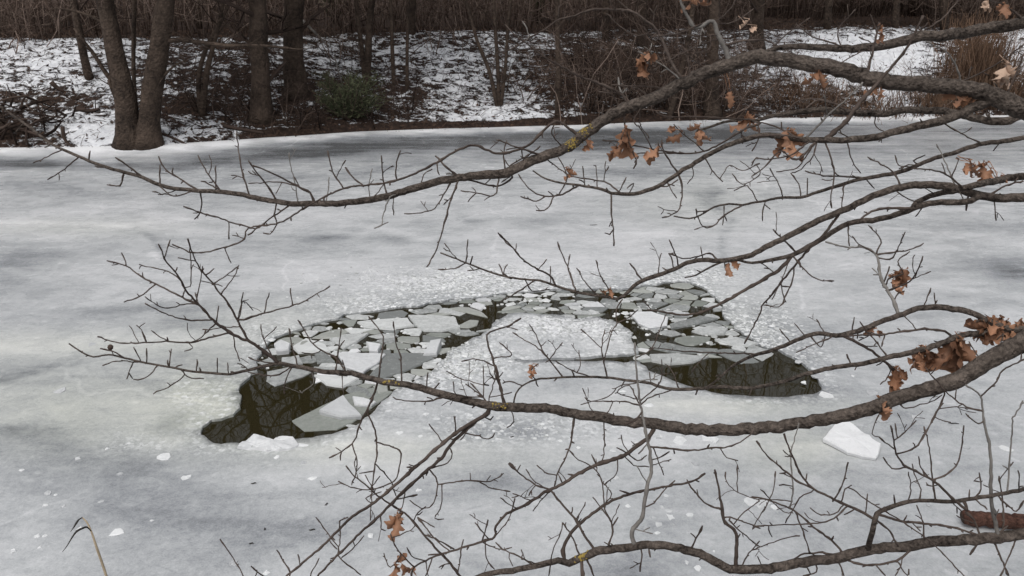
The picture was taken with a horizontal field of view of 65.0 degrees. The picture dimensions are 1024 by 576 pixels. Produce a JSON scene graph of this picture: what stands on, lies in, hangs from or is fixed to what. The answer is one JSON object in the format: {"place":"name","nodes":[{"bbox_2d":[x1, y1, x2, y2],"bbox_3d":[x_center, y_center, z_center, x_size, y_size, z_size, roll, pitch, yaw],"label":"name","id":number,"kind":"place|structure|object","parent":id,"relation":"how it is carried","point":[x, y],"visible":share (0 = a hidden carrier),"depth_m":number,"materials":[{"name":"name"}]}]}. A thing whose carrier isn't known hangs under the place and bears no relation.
{"place":"outdoors","nodes":[
{"label":"outdoors","id":0,"kind":"place"},
{"bbox_2d":[201,282,820,443],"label":"water","id":1,"kind":"structure","parent":0,"point":[267,410],"depth_m":6.37,"materials":[{"name":"black liquid"}]},
{"bbox_2d":[274,340,290,354],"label":"ice floe","id":2,"kind":"object","parent":1,"relation":"on","point":[282,347],"visible":1,"depth_m":6.74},
{"bbox_2d":[266,367,310,386],"bbox_3d":[-1.789,0.685,6.402,0.367,0.036,0.287,-19,28,-39],"label":"ice fragment","id":3,"kind":"object","parent":1,"relation":"on","point":[279,380],"visible":0.74,"depth_m":6.34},
{"bbox_2d":[281,355,302,366],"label":"ice floe","id":4,"kind":"object","parent":1,"relation":"on","point":[291,360],"visible":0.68,"depth_m":6.57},
{"bbox_2d":[276,337,307,345],"bbox_3d":[-1.891,0.463,6.957,0.284,0.042,0.161,10,24,23],"label":"ice fragment","id":5,"kind":"object","parent":1,"relation":"on","point":[295,340],"visible":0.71,"depth_m":6.95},
{"bbox_2d":[300,356,316,362],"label":"ice fragment","id":6,"kind":"object","parent":1,"relation":"on","point":[306,359],"visible":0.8,"depth_m":6.62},
{"bbox_2d":[293,338,330,353],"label":"ice floe","id":7,"kind":"object","parent":1,"relation":"on","point":[307,347],"visible":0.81,"depth_m":6.80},
{"bbox_2d":[314,352,334,363],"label":"ice floe","id":8,"kind":"object","parent":1,"relation":"on","point":[321,357],"visible":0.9,"depth_m":6.60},
{"bbox_2d":[312,329,348,338],"bbox_3d":[-1.597,0.409,7.091,0.308,0.045,0.200,0,22,0],"label":"ice fragment","id":9,"kind":"object","parent":1,"relation":"on","point":[329,334],"visible":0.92,"depth_m":7.06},
{"bbox_2d":[314,375,358,387],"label":"ice floe","id":10,"kind":"object","parent":1,"relation":"on","point":[331,381],"visible":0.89,"depth_m":6.26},
{"bbox_2d":[292,388,392,431],"bbox_3d":[-1.207,0.897,5.886,0.361,0.041,0.783,16,27,35],"label":"ice floe","id":11,"kind":"object","parent":1,"relation":"on","point":[314,420],"visible":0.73,"depth_m":5.74,"materials":[{"name":"ice"}]},
{"bbox_2d":[319,395,361,419],"bbox_3d":[-1.252,0.891,5.792,0.224,0.069,0.308,-15,26,-33],"label":"ice floe","id":12,"kind":"object","parent":11,"relation":"on","point":[341,407],"visible":0.99,"depth_m":5.78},
{"bbox_2d":[352,396,375,406],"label":"ice floe","id":13,"kind":"object","parent":11,"relation":"on","point":[360,401],"visible":0.91,"depth_m":5.92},
{"bbox_2d":[329,333,368,349],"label":"ice floe","id":14,"kind":"object","parent":1,"relation":"on","point":[350,339],"visible":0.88,"depth_m":6.95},
{"bbox_2d":[344,328,371,332],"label":"ice fragment","id":15,"kind":"object","parent":1,"relation":"on","point":[356,330],"visible":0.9,"depth_m":7.15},
{"bbox_2d":[346,386,371,396],"bbox_3d":[-1.144,0.798,6.125,0.272,0.032,0.119,8,23,20],"label":"ice fragment","id":16,"kind":"object","parent":1,"relation":"on","point":[351,389],"visible":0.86,"depth_m":6.14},
{"bbox_2d":[346,314,373,319],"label":"ice fragment","id":17,"kind":"object","parent":1,"relation":"on","point":[359,317],"visible":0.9,"depth_m":7.42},
{"bbox_2d":[338,352,385,373],"bbox_3d":[-1.279,0.601,6.558,0.395,0.034,0.344,5,22,12],"label":"ice floe","id":18,"kind":"object","parent":1,"relation":"on","point":[363,363],"visible":0.91,"depth_m":6.55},
{"bbox_2d":[366,341,380,352],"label":"ice floe","id":19,"kind":"object","parent":1,"relation":"on","point":[374,347],"visible":1,"depth_m":6.75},
{"bbox_2d":[373,384,387,393],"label":"ice fragment","id":20,"kind":"object","parent":1,"relation":"on","point":[381,388],"visible":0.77,"depth_m":6.15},
{"bbox_2d":[368,333,397,338],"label":"ice fragment","id":21,"kind":"object","parent":1,"relation":"on","point":[378,336],"visible":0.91,"depth_m":7.04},
{"bbox_2d":[357,318,413,329],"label":"ice floe","id":22,"kind":"object","parent":1,"relation":"on","point":[387,324],"visible":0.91,"depth_m":7.25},
{"bbox_2d":[377,310,407,318],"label":"ice fragment","id":23,"kind":"object","parent":1,"relation":"on","point":[392,314],"visible":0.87,"depth_m":7.47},
{"bbox_2d":[386,342,410,349],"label":"ice fragment","id":24,"kind":"object","parent":1,"relation":"on","point":[391,346],"visible":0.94,"depth_m":6.85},
{"bbox_2d":[370,353,433,378],"bbox_3d":[-0.883,0.638,6.526,0.491,0.048,0.436,0,22,0],"label":"ice floe","id":25,"kind":"object","parent":1,"relation":"on","point":[390,365],"visible":0.81,"depth_m":6.53,"materials":[{"name":"ice"}]},
{"bbox_2d":[393,373,414,380],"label":"ice fragment","id":26,"kind":"object","parent":1,"relation":"on","point":[407,376],"visible":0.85,"depth_m":6.34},
{"bbox_2d":[397,336,419,343],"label":"ice fragment","id":27,"kind":"object","parent":1,"relation":"on","point":[408,339],"visible":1,"depth_m":6.97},
{"bbox_2d":[403,328,421,335],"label":"ice fragment","id":28,"kind":"object","parent":1,"relation":"on","point":[415,331],"visible":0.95,"depth_m":7.12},
{"bbox_2d":[411,369,430,375],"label":"ice fragment","id":29,"kind":"object","parent":1,"relation":"on","point":[420,372],"visible":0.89,"depth_m":6.42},
{"bbox_2d":[410,309,437,314],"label":"ice fragment","id":30,"kind":"object","parent":1,"relation":"on","point":[423,311],"visible":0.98,"depth_m":7.54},
{"bbox_2d":[423,339,441,356],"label":"ice floe","id":31,"kind":"object","parent":1,"relation":"on","point":[433,348],"visible":0.99,"depth_m":6.71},
{"bbox_2d":[408,315,459,332],"bbox_3d":[-0.711,0.333,7.284,0.500,0.056,0.353,0,22,0],"label":"ice floe","id":32,"kind":"object","parent":1,"relation":"on","point":[433,323],"visible":0.94,"depth_m":7.26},
{"bbox_2d":[426,333,450,337],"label":"ice fragment","id":33,"kind":"object","parent":1,"relation":"on","point":[442,335],"visible":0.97,"depth_m":7.05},
{"bbox_2d":[439,308,464,315],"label":"ice fragment","id":34,"kind":"object","parent":1,"relation":"on","point":[449,311],"visible":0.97,"depth_m":7.53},
{"bbox_2d":[449,307,487,317],"bbox_3d":[-0.387,0.221,7.571,0.449,0.034,0.129,12,25,27],"label":"ice fragment","id":35,"kind":"object","parent":1,"relation":"on","point":[470,311],"visible":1,"depth_m":7.55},
{"bbox_2d":[460,320,478,327],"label":"ice fragment","id":36,"kind":"object","parent":1,"relation":"on","point":[470,323],"visible":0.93,"depth_m":7.26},
{"bbox_2d":[0,115,1023,575],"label":"ice","id":37,"kind":"structure","parent":1,"relation":"on","point":[70,231],"depth_m":6.80,"materials":[{"name":"ice"}]},
{"bbox_2d":[237,434,298,451],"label":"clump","id":38,"kind":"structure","parent":37,"relation":"on","point":[266,444],"depth_m":5.39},
{"bbox_2d":[673,436,686,444],"bbox_3d":[1.139,1.038,5.453,0.083,0.011,0.106,11,24,25],"label":"ice chip","id":39,"kind":"object","parent":37,"relation":"on","point":[679,440],"visible":1,"depth_m":5.45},
{"bbox_2d":[823,422,880,460],"bbox_3d":[2.313,1.022,5.412,0.347,0.058,0.358,17,27,37],"label":"ice slab","id":40,"kind":"object","parent":37,"relation":"on","point":[849,438],"depth_m":5.37,"materials":[{"name":"ice"}]},
{"bbox_2d":[960,510,1023,528],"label":"log","id":41,"kind":"object","parent":37,"relation":"on","point":[1012,521],"visible":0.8,"depth_m":4.57,"materials":[{"name":"brown wood"}]},
{"bbox_2d":[237,253,832,448],"bbox_3d":[0.168,0.352,7.198,5.309,0.027,3.960,0,22,0],"label":"ice slush","id":42,"kind":"object","parent":1,"relation":"on","point":[455,355],"visible":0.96,"depth_m":7.29,"materials":[{"name":"ice"}]},
{"bbox_2d":[582,307,607,312],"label":"ice fragment","id":43,"kind":"object","parent":1,"relation":"on","point":[601,309],"visible":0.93,"depth_m":7.59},
{"bbox_2d":[601,302,620,308],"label":"ice fragment","id":44,"kind":"object","parent":1,"relation":"on","point":[612,305],"visible":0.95,"depth_m":7.70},
{"bbox_2d":[621,302,638,308],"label":"ice fragment","id":45,"kind":"object","parent":1,"relation":"on","point":[627,305],"visible":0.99,"depth_m":7.66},
{"bbox_2d":[629,311,667,329],"bbox_3d":[1.279,0.290,7.340,0.311,0.034,0.366,-4,22,-10],"label":"ice floe","id":46,"kind":"object","parent":1,"relation":"on","point":[649,320],"visible":0.96,"depth_m":7.31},
{"bbox_2d":[648,302,667,309],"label":"ice fragment","id":47,"kind":"object","parent":1,"relation":"on","point":[656,304],"visible":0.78,"depth_m":7.69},
{"bbox_2d":[655,289,678,294],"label":"ice fragment","id":48,"kind":"object","parent":1,"relation":"on","point":[667,291],"visible":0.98,"depth_m":7.99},
{"bbox_2d":[657,330,680,336],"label":"ice fragment","id":49,"kind":"object","parent":1,"relation":"on","point":[671,333],"visible":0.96,"depth_m":7.08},
{"bbox_2d":[659,304,690,310],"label":"ice fragment","id":50,"kind":"object","parent":1,"relation":"on","point":[672,307],"visible":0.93,"depth_m":7.62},
{"bbox_2d":[649,353,708,365],"bbox_3d":[1.387,0.598,6.623,0.491,0.050,0.203,0,22,0],"label":"ice floe","id":51,"kind":"object","parent":1,"relation":"on","point":[680,359],"visible":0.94,"depth_m":6.61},
{"bbox_2d":[670,283,693,288],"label":"ice fragment","id":52,"kind":"object","parent":1,"relation":"on","point":[683,285],"visible":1,"depth_m":8.15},
{"bbox_2d":[653,342,717,354],"bbox_3d":[1.457,0.532,6.794,0.542,0.048,0.170,6,23,16],"label":"ice floe","id":53,"kind":"object","parent":1,"relation":"on","point":[665,345],"visible":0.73,"depth_m":6.77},
{"bbox_2d":[674,336,710,346],"bbox_3d":[1.566,0.454,6.984,0.314,0.038,0.215,-13,25,-29],"label":"ice fragment","id":54,"kind":"object","parent":1,"relation":"on","point":[690,341],"visible":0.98,"depth_m":6.95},
{"bbox_2d":[670,315,717,329],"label":"ice floe","id":55,"kind":"object","parent":1,"relation":"on","point":[695,321],"visible":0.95,"depth_m":7.29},
{"bbox_2d":[692,326,727,335],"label":"ice floe","id":56,"kind":"object","parent":1,"relation":"on","point":[712,330],"visible":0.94,"depth_m":7.11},
{"bbox_2d":[715,337,755,346],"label":"ice floe","id":57,"kind":"object","parent":1,"relation":"on","point":[733,341],"visible":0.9,"depth_m":6.91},
{"bbox_2d":[715,349,758,363],"bbox_3d":[1.887,0.590,6.639,0.210,0.044,0.403,-11,24,-26],"label":"ice fragment","id":58,"kind":"object","parent":1,"relation":"on","point":[735,357],"visible":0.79,"depth_m":6.67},
{"bbox_2d":[745,348,772,360],"bbox_3d":[2.095,0.560,6.713,0.202,0.043,0.238,-11,24,-26],"label":"ice fragment","id":59,"kind":"object","parent":1,"relation":"on","point":[761,357],"visible":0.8,"depth_m":6.72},
{"bbox_2d":[0,0,1023,147],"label":"bank terrain","id":60,"kind":"structure","parent":0,"point":[80,86],"depth_m":16.90,"materials":[{"name":"snow"},{"name":"litter"}]},
{"bbox_2d":[0,0,79,53],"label":"bare shrub","id":61,"kind":"object","parent":60,"relation":"on","point":[20,33],"visible":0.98,"depth_m":16.73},
{"bbox_2d":[0,84,89,145],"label":"brush pile","id":62,"kind":"object","parent":60,"relation":"on","point":[9,126],"visible":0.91,"depth_m":14.33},
{"bbox_2d":[60,126,74,146],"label":"fallen branch","id":63,"kind":"object","parent":60,"relation":"on","point":[62,128],"visible":0.98,"depth_m":13.98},
{"bbox_2d":[74,100,99,112],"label":"fallen branch","id":64,"kind":"object","parent":60,"relation":"on","point":[88,110],"visible":0.86,"depth_m":14.99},
{"bbox_2d":[70,0,139,80],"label":"bare tree","id":65,"kind":"object","parent":60,"relation":"on","point":[83,53],"visible":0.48,"depth_m":15.56,"materials":[{"name":"brown wood"}]},
{"bbox_2d":[131,0,137,102],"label":"bare tree","id":66,"kind":"object","parent":60,"relation":"on","point":[133,44],"visible":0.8,"depth_m":14.61,"materials":[{"name":"brown wood"}]},
{"bbox_2d":[38,0,324,150],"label":"bare tree","id":67,"kind":"object","parent":60,"relation":"on","point":[136,128],"visible":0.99,"depth_m":13.65,"materials":[{"name":"brown wood"}]},
{"bbox_2d":[196,0,202,28],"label":"bare tree","id":68,"kind":"object","parent":60,"relation":"on","point":[199,12],"visible":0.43,"depth_m":19.20,"materials":[{"name":"brown wood"}]},
{"bbox_2d":[166,0,275,115],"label":"bare tree","id":69,"kind":"object","parent":60,"relation":"on","point":[201,89],"visible":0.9,"depth_m":14.74,"materials":[{"name":"brown wood"}]},
{"bbox_2d":[168,30,287,121],"bbox_3d":[-5.379,-3.998,15.112,2.364,1.705,1.613,-11,24,-25],"label":"bare shrub","id":70,"kind":"object","parent":60,"relation":"on","point":[215,100],"visible":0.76,"depth_m":15.07,"materials":[{"name":"plant"}]},
{"bbox_2d":[222,117,263,133],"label":"fallen branch","id":71,"kind":"object","parent":60,"relation":"on","point":[238,128],"visible":1,"depth_m":14.84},
{"bbox_2d":[211,0,309,124],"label":"bare tree","id":72,"kind":"object","parent":60,"relation":"on","point":[256,12],"visible":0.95,"depth_m":14.88,"materials":[{"name":"brown wood"}]},
{"bbox_2d":[211,60,336,135],"bbox_3d":[-4.318,-3.555,15.001,2.126,1.529,2.035,0,22,0],"label":"bare shrub","id":73,"kind":"object","parent":60,"relation":"on","point":[302,116],"visible":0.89,"depth_m":15.07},
{"bbox_2d":[242,0,334,100],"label":"bare tree","id":74,"kind":"object","parent":60,"relation":"on","point":[295,59],"visible":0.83,"depth_m":15.64,"materials":[{"name":"brown wood"}]},
{"bbox_2d":[275,58,355,130],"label":"bare shrub","id":75,"kind":"object","parent":60,"relation":"on","point":[318,113],"visible":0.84,"depth_m":15.13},
{"bbox_2d":[318,0,345,24],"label":"conifer","id":76,"kind":"object","parent":60,"relation":"on","point":[333,21],"visible":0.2,"depth_m":20.20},
{"bbox_2d":[303,2,379,69],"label":"bare shrub","id":77,"kind":"object","parent":60,"relation":"on","point":[328,50],"visible":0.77,"depth_m":17.17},
{"bbox_2d":[312,66,393,120],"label":"green bush","id":78,"kind":"object","parent":60,"relation":"on","point":[349,106],"visible":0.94,"depth_m":15.39,"materials":[{"name":"plant"}]},
{"bbox_2d":[323,0,401,85],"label":"bare tree","id":79,"kind":"object","parent":60,"relation":"on","point":[366,58],"visible":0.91,"depth_m":16.46,"materials":[{"name":"brown wood"}]},
{"bbox_2d":[316,46,470,128],"bbox_3d":[-2.240,-3.875,15.528,3.002,1.578,1.718,-12,24,-27],"label":"bare shrub","id":80,"kind":"object","parent":60,"relation":"on","point":[393,100],"visible":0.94,"depth_m":15.58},
{"bbox_2d":[348,0,468,90],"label":"bare tree","id":81,"kind":"object","parent":60,"relation":"on","point":[391,38],"visible":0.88,"depth_m":16.38,"materials":[{"name":"brown wood"}]},
{"bbox_2d":[409,0,415,34],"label":"bare tree","id":82,"kind":"object","parent":60,"relation":"on","point":[412,25],"visible":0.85,"depth_m":18.25,"materials":[{"name":"brown wood"}]},
{"bbox_2d":[398,5,469,55],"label":"bare shrub","id":83,"kind":"object","parent":60,"relation":"on","point":[431,28],"visible":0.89,"depth_m":17.80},
{"bbox_2d":[433,0,519,106],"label":"bare tree","id":84,"kind":"object","parent":60,"relation":"on","point":[498,97],"visible":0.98,"depth_m":15.99,"materials":[{"name":"brown wood"}]},
{"bbox_2d":[0,0,985,21],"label":"woodland","id":85,"kind":"object","parent":60,"relation":"on","point":[912,4],"depth_m":23.83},
{"bbox_2d":[0,0,1023,38],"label":"thicket","id":86,"kind":"object","parent":60,"relation":"on","point":[1017,5],"visible":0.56,"depth_m":19.56,"materials":[{"name":"plant"}]},
{"bbox_2d":[0,11,1023,147],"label":"undergrowth","id":87,"kind":"object","parent":60,"relation":"on","point":[421,27],"visible":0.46,"depth_m":17.33,"materials":[{"name":"twig bark"}]},
{"bbox_2d":[468,23,570,100],"bbox_3d":[0.388,-4.658,16.505,2.449,1.671,1.719,17,27,36],"label":"bare shrub","id":88,"kind":"object","parent":60,"relation":"on","point":[510,78],"visible":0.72,"depth_m":16.66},
{"bbox_2d":[525,0,544,23],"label":"conifer","id":89,"kind":"object","parent":60,"relation":"on","point":[539,9],"visible":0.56,"depth_m":20.91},
{"bbox_2d":[554,0,602,117],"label":"bare tree","id":90,"kind":"object","parent":60,"relation":"on","point":[558,58],"visible":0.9,"depth_m":15.78,"materials":[{"name":"brown wood"}]},
{"bbox_2d":[602,0,608,40],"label":"bare tree","id":91,"kind":"object","parent":60,"relation":"on","point":[604,12],"visible":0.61,"depth_m":18.71,"materials":[{"name":"brown wood"}]},
{"bbox_2d":[510,0,706,125],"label":"bare shrub","id":92,"kind":"object","parent":60,"relation":"on","point":[596,87],"visible":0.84,"depth_m":16.09,"materials":[{"name":"plant"}]},
{"bbox_2d":[552,0,673,84],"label":"bare shrub","id":93,"kind":"object","parent":60,"relation":"on","point":[639,45],"visible":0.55,"depth_m":17.43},
{"bbox_2d":[542,0,720,118],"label":"bare shrub","id":94,"kind":"object","parent":60,"relation":"on","point":[631,68],"visible":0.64,"depth_m":16.38,"materials":[{"name":"plant"}]},
{"bbox_2d":[636,0,671,47],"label":"bare tree","id":95,"kind":"object","parent":60,"relation":"on","point":[643,12],"visible":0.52,"depth_m":18.61,"materials":[{"name":"brown wood"}]},
{"bbox_2d":[571,0,748,69],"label":"bare shrub","id":96,"kind":"object","parent":60,"relation":"on","point":[681,28],"visible":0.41,"depth_m":18.01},
{"bbox_2d":[579,0,761,121],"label":"bare shrub","id":97,"kind":"object","parent":60,"relation":"on","point":[682,96],"visible":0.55,"depth_m":16.27,"materials":[{"name":"plant"}]},
{"bbox_2d":[647,0,713,120],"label":"bare tree","id":98,"kind":"object","parent":60,"relation":"on","point":[671,108],"visible":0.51,"depth_m":15.99,"materials":[{"name":"brown wood"}]},
{"bbox_2d":[589,10,796,120],"bbox_3d":[3.632,-4.583,16.429,4.228,2.445,2.980,0,22,0],"label":"bare shrub","id":99,"kind":"object","parent":60,"relation":"on","point":[737,110],"visible":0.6,"depth_m":16.44,"materials":[{"name":"plant"}]},
{"bbox_2d":[702,0,723,119],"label":"bare tree","id":100,"kind":"object","parent":60,"relation":"on","point":[714,7],"visible":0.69,"depth_m":16.31,"materials":[{"name":"brown wood"}]},
{"bbox_2d":[733,0,769,50],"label":"bare tree","id":101,"kind":"object","parent":60,"relation":"on","point":[757,11],"visible":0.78,"depth_m":18.66,"materials":[{"name":"brown wood"}]},
{"bbox_2d":[690,1,834,106],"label":"bare shrub","id":102,"kind":"object","parent":60,"relation":"on","point":[778,85],"visible":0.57,"depth_m":17.35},
{"bbox_2d":[739,47,860,111],"bbox_3d":[6.409,-4.508,17.008,3.107,1.554,1.598,-7,23,-18],"label":"bare shrub","id":103,"kind":"object","parent":60,"relation":"on","point":[818,87],"visible":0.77,"depth_m":17.02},
{"bbox_2d":[749,68,863,121],"bbox_3d":[6.257,-4.175,17.341,2.474,1.192,1.826,7,23,16],"label":"reed clump","id":104,"kind":"object","parent":60,"relation":"on","point":[790,98],"visible":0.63,"depth_m":17.21,"materials":[{"name":"brown plant"}]},
{"bbox_2d":[822,0,832,28],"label":"bare tree","id":105,"kind":"object","parent":60,"relation":"on","point":[828,14],"visible":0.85,"depth_m":20.10,"materials":[{"name":"brown wood"}]},
{"bbox_2d":[831,83,917,123],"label":"reed clump","id":106,"kind":"object","parent":60,"relation":"on","point":[878,106],"visible":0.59,"depth_m":16.95,"materials":[{"name":"brown plant"}]},
{"bbox_2d":[832,54,932,119],"bbox_3d":[7.856,-4.275,17.020,2.102,1.589,1.827,7,23,17],"label":"bare shrub","id":107,"kind":"object","parent":60,"relation":"on","point":[844,93],"visible":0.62,"depth_m":16.91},
{"bbox_2d":[891,0,899,28],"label":"bare tree","id":108,"kind":"object","parent":60,"relation":"on","point":[895,15],"visible":0.95,"depth_m":19.91,"materials":[{"name":"brown wood"}]},
{"bbox_2d":[879,51,977,106],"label":"bare shrub","id":109,"kind":"object","parent":60,"relation":"on","point":[929,77],"visible":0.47,"depth_m":17.03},
{"bbox_2d":[891,91,984,118],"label":"reed clump","id":110,"kind":"object","parent":60,"relation":"on","point":[938,102],"visible":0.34,"depth_m":17.01,"materials":[{"name":"brown plant"}]},
{"bbox_2d":[939,0,949,29],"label":"bare tree","id":111,"kind":"object","parent":60,"relation":"on","point":[943,11],"visible":0.74,"depth_m":19.90,"materials":[{"name":"brown wood"}]},
{"bbox_2d":[921,4,1023,115],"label":"reed clump","id":112,"kind":"object","parent":60,"relation":"on","point":[987,55],"visible":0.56,"depth_m":17.04,"materials":[{"name":"brown plant"}]},
{"bbox_2d":[963,57,1023,109],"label":"reed clump","id":113,"kind":"object","parent":60,"relation":"on","point":[1020,90],"visible":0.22,"depth_m":17.16,"materials":[{"name":"brown plant"}]},
{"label":"near bank terrain","id":114,"kind":"structure","parent":0,"visible":0},
{"bbox_2d":[62,517,107,575],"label":"reed","id":115,"kind":"object","parent":114,"relation":"on","point":[97,549],"visible":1,"depth_m":2.50,"materials":[{"name":"brown plant"}]},
{"bbox_2d":[0,0,1023,575],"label":"oak tree","id":116,"kind":"object","parent":114,"relation":"on","point":[956,352],"visible":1,"depth_m":2.22,"materials":[{"name":"brown plant"}]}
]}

